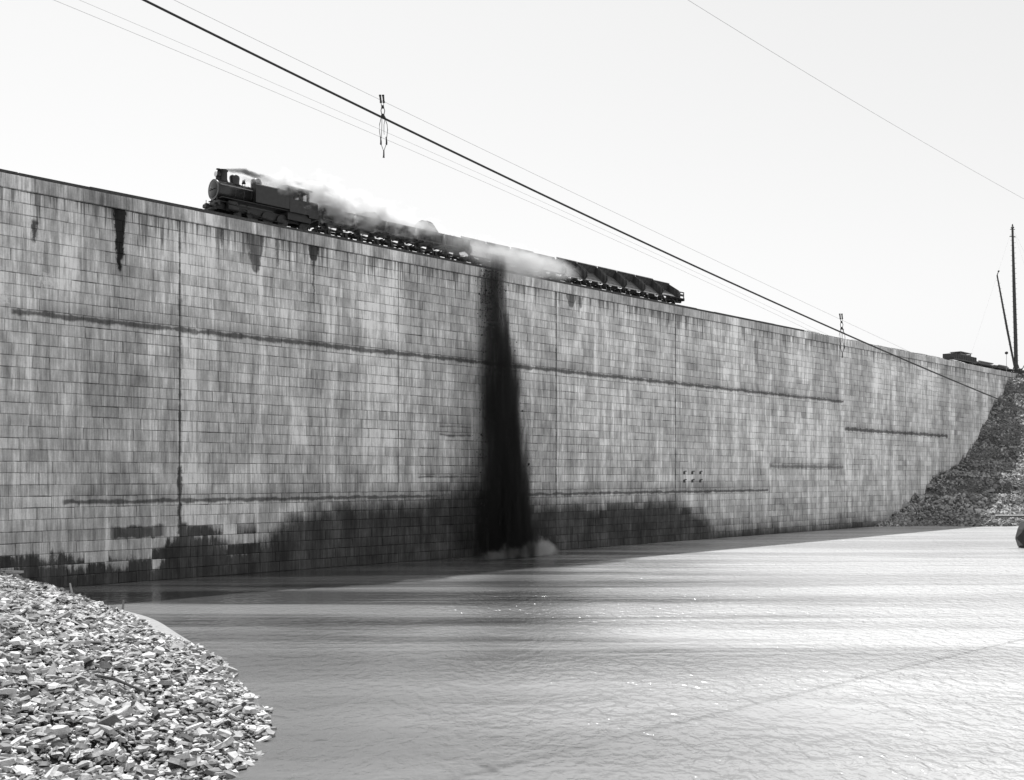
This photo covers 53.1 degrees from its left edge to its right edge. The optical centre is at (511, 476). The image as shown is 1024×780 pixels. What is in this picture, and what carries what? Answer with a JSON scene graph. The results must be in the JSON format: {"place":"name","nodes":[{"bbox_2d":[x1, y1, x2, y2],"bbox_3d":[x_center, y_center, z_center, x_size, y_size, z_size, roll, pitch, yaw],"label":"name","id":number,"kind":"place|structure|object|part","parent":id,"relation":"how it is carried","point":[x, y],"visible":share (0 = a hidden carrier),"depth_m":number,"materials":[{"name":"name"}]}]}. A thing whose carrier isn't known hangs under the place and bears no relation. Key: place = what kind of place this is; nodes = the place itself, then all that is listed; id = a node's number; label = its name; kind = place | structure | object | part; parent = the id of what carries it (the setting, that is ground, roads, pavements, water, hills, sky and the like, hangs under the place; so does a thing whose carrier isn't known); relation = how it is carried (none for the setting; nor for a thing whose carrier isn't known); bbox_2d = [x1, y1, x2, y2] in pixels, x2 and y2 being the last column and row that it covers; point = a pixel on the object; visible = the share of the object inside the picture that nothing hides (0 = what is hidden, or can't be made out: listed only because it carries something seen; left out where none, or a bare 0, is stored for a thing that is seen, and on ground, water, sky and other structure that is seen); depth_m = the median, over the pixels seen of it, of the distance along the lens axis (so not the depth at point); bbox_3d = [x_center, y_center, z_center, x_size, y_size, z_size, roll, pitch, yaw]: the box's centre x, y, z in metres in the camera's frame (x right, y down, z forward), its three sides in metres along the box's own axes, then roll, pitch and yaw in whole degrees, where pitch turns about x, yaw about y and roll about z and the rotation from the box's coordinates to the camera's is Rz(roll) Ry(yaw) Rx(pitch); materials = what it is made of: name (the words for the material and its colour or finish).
{"place":"outdoors","nodes":[
{"label":"outdoors","id":0,"kind":"place"},
{"bbox_2d":[0,570,276,779],"bbox_3d":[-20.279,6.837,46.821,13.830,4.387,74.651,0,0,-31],"label":"broken stone","id":1,"kind":"object","parent":0,"point":[98,624],"visible":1,"depth_m":34.03,"materials":[{"name":"grey stone"}]},
{"bbox_2d":[4,570,23,572],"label":"plank","id":2,"kind":"object","parent":1,"relation":"on","point":[11,571],"visible":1,"depth_m":77.11,"materials":[{"name":"grey wood"}]},
{"bbox_2d":[83,671,143,691],"bbox_3d":[-13.378,6.859,34.408,2.412,0.178,0.474,10,1,8],"label":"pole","id":3,"kind":"object","parent":1,"relation":"on","point":[116,680],"visible":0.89,"depth_m":34.44,"materials":[{"name":"grey wood"}]},
{"bbox_2d":[119,609,190,641],"bbox_3d":[-20.025,8.755,57.760,2.728,0.190,24.231,0,0,-32],"label":"sand bar","id":4,"kind":"object","parent":1,"relation":"on","point":[159,626],"visible":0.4,"depth_m":59.68,"materials":[{"name":"white sand"}]},
{"bbox_2d":[0,0,1023,371],"label":"sky","id":5,"kind":"structure","parent":0,"point":[664,116],"materials":[{"name":"white"}]},
{"bbox_2d":[63,526,1023,779],"bbox_3d":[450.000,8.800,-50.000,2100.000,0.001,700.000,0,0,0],"label":"water","id":6,"kind":"structure","parent":0,"point":[881,653],"depth_m":49.85,"materials":[{"name":"grey liquid"}]},
{"bbox_2d":[995,515,1023,547],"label":"boat","id":7,"kind":"object","parent":6,"relation":"on","point":[1019,537],"visible":0.97,"depth_m":126.83,"materials":[{"name":"grey"}]},
{"bbox_2d":[688,0,1021,197],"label":"distant rope","id":8,"kind":"object","parent":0,"point":[842,94],"visible":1,"depth_m":60.76,"materials":[{"name":"metal"}]},
{"bbox_2d":[876,373,1023,526],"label":"terrain","id":9,"kind":"structure","parent":0,"point":[970,483],"depth_m":198.05,"materials":[{"name":"stone"}]},
{"bbox_2d":[973,224,1023,373],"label":"derrick","id":10,"kind":"object","parent":9,"relation":"on","point":[1016,368],"visible":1,"depth_m":232.08,"materials":[{"name":"black metal"}]},
{"bbox_3d":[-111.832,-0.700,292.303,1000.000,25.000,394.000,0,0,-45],"label":"hillside","id":11,"kind":"structure","parent":0,"visible":0},
{"bbox_2d":[0,172,1016,587],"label":"dam wall","id":12,"kind":"structure","parent":11,"relation":"on","point":[190,394],"depth_m":103.27,"materials":[{"name":"concrete"}]},
{"bbox_2d":[0,169,961,362],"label":"railway track","id":13,"kind":"structure","parent":12,"relation":"on","point":[222,214],"depth_m":101.05,"materials":[{"name":"black metal"}]},
{"bbox_2d":[202,168,321,231],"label":"steam locomotive","id":14,"kind":"object","parent":13,"relation":"on","point":[279,205],"visible":0.81,"depth_m":95.21,"materials":[{"name":"paint"}]},
{"bbox_2d":[208,181,216,197],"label":"smokebox door","id":15,"kind":"structure","parent":14,"relation":"in","point":[212,190],"depth_m":92.58,"materials":[{"name":"paint"}]},
{"bbox_2d":[311,207,354,238],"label":"dump car","id":16,"kind":"object","parent":13,"relation":"on","point":[338,220],"visible":0.58,"depth_m":101.10,"materials":[{"name":"black metal"}]},
{"bbox_2d":[318,204,340,211],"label":"earth load","id":17,"kind":"object","parent":16,"relation":"in","point":[320,207],"visible":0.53,"depth_m":100.98},
{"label":"side door","id":18,"kind":"part","parent":16,"relation":"part of","materials":[{"name":"metal"}]},
{"bbox_2d":[343,215,386,244],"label":"dump car","id":19,"kind":"object","parent":13,"relation":"on","point":[369,227],"visible":0.59,"depth_m":103.92,"materials":[{"name":"black metal"}]},
{"bbox_2d":[355,212,381,229],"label":"earth load","id":20,"kind":"object","parent":19,"relation":"in","point":[375,215],"visible":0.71,"depth_m":104.35},
{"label":"side door","id":21,"kind":"part","parent":19,"relation":"part of","materials":[{"name":"metal"}]},
{"bbox_2d":[374,222,415,249],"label":"dump car","id":22,"kind":"object","parent":13,"relation":"on","point":[400,233],"visible":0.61,"depth_m":106.73,"materials":[{"name":"black metal"}]},
{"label":"side door","id":23,"kind":"part","parent":22,"relation":"part of","materials":[{"name":"metal"}]},
{"bbox_2d":[404,228,443,255],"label":"dump car","id":24,"kind":"object","parent":13,"relation":"on","point":[430,240],"visible":0.56,"depth_m":109.50,"materials":[{"name":"black metal"}]},
{"bbox_2d":[414,220,438,239],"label":"earth load","id":25,"kind":"object","parent":24,"relation":"in","point":[425,225],"visible":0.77,"depth_m":109.47},
{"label":"side door","id":26,"kind":"part","parent":24,"relation":"part of","materials":[{"name":"metal"}]},
{"bbox_2d":[432,234,470,261],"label":"dump car","id":27,"kind":"object","parent":13,"relation":"on","point":[457,247],"visible":0.57,"depth_m":112.30,"materials":[{"name":"black metal"}]},
{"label":"side door","id":28,"kind":"part","parent":27,"relation":"part of","materials":[{"name":"metal"}]},
{"bbox_2d":[461,236,495,266],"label":"dump car","id":29,"kind":"object","parent":13,"relation":"on","point":[481,250],"visible":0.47,"depth_m":116.22,"materials":[{"name":"black metal"}]},
{"bbox_2d":[486,242,519,270],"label":"dump car","id":30,"kind":"object","parent":13,"relation":"on","point":[506,256],"visible":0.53,"depth_m":118.92,"materials":[{"name":"black metal"}]},
{"bbox_2d":[511,247,541,275],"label":"dump car","id":31,"kind":"object","parent":13,"relation":"on","point":[531,261],"visible":0.66,"depth_m":121.72,"materials":[{"name":"black metal"}]},
{"bbox_2d":[534,253,565,280],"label":"dump car","id":32,"kind":"object","parent":13,"relation":"on","point":[553,266],"visible":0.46,"depth_m":124.52,"materials":[{"name":"black metal"}]},
{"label":"side door","id":33,"kind":"part","parent":32,"relation":"part of","materials":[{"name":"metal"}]},
{"bbox_2d":[556,257,585,284],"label":"dump car","id":34,"kind":"object","parent":13,"relation":"on","point":[575,271],"visible":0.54,"depth_m":127.29,"materials":[{"name":"black metal"}]},
{"bbox_2d":[577,262,605,288],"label":"dump car","id":35,"kind":"object","parent":13,"relation":"on","point":[595,275],"visible":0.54,"depth_m":130.06,"materials":[{"name":"black metal"}]},
{"bbox_2d":[598,266,625,292],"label":"dump car","id":36,"kind":"object","parent":13,"relation":"on","point":[615,280],"visible":0.62,"depth_m":132.86,"materials":[{"name":"black metal"}]},
{"bbox_2d":[617,271,643,296],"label":"dump car","id":37,"kind":"object","parent":13,"relation":"on","point":[634,285],"visible":0.56,"depth_m":135.67,"materials":[{"name":"black metal"}]},
{"bbox_2d":[635,275,661,300],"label":"dump car","id":38,"kind":"object","parent":13,"relation":"on","point":[652,289],"visible":0.59,"depth_m":138.42,"materials":[{"name":"black metal"}]},
{"bbox_2d":[652,280,684,303],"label":"dump car","id":39,"kind":"object","parent":13,"relation":"on","point":[672,294],"visible":0.67,"depth_m":141.42,"materials":[{"name":"black metal"}]},
{"bbox_2d":[943,351,976,364],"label":"work wagon","id":40,"kind":"object","parent":13,"relation":"on","point":[961,356],"visible":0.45,"depth_m":213.03,"materials":[{"name":"black metal"}]},
{"bbox_2d":[973,363,995,368],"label":"flat wagon","id":41,"kind":"object","parent":13,"relation":"on","point":[985,365],"visible":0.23,"depth_m":222.04,"materials":[{"name":"black metal"}]},
{"bbox_2d":[977,360,993,365],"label":"timber stack","id":42,"kind":"object","parent":41,"relation":"on","point":[984,362],"visible":0.54,"depth_m":222.16,"materials":[{"name":"grey wood"}]},
{"bbox_2d":[472,267,530,556],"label":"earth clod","id":43,"kind":"object","parent":12,"relation":"on","point":[508,435],"visible":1,"depth_m":112.47,"materials":[{"name":"black soil"}]},
{"bbox_2d":[142,0,1023,409],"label":"track cable","id":44,"kind":"object","parent":12,"relation":"attached to","point":[534,190],"visible":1,"depth_m":43.58,"materials":[{"name":"metal"}]},
{"bbox_2d":[379,95,387,157],"bbox_3d":[-5.023,-13.689,40.000,0.358,2.454,0.143,0,0,0],"label":"rope carrier","id":45,"kind":"object","parent":44,"relation":"hanging from","point":[382,107],"visible":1,"depth_m":39.98,"materials":[{"name":"metal"}]},
{"bbox_2d":[55,0,999,425],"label":"fall rope","id":46,"kind":"object","parent":45,"relation":"attached to","point":[521,198],"visible":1,"depth_m":42.61,"materials":[{"name":"metal"}]},
{"bbox_2d":[175,0,980,384],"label":"hoist rope","id":47,"kind":"object","parent":45,"relation":"attached to","point":[531,172],"visible":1,"depth_m":43.84,"materials":[{"name":"metal"}]},
{"bbox_2d":[839,314,844,357],"bbox_3d":[18.374,-7.854,57.000,0.358,2.454,0.143,0,0,0],"label":"rope carrier","id":48,"kind":"object","parent":44,"relation":"hanging from","point":[840,316],"visible":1,"depth_m":56.98,"materials":[{"name":"metal"}]},
{"bbox_2d":[80,0,1002,422],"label":"fall rope","id":49,"kind":"object","parent":48,"relation":"attached to","point":[468,168],"visible":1,"depth_m":42.73,"materials":[{"name":"metal"}]},
{"bbox_2d":[804,330,971,364],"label":"earth ridge","id":50,"kind":"structure","parent":12,"relation":"on","point":[809,331],"depth_m":182.06,"materials":[{"name":"soil"}]},
{"bbox_2d":[993,367,1013,371],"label":"flat wagon","id":51,"kind":"object","parent":12,"relation":"on","point":[1002,369],"visible":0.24,"depth_m":230.14,"materials":[{"name":"black metal"}]}
]}

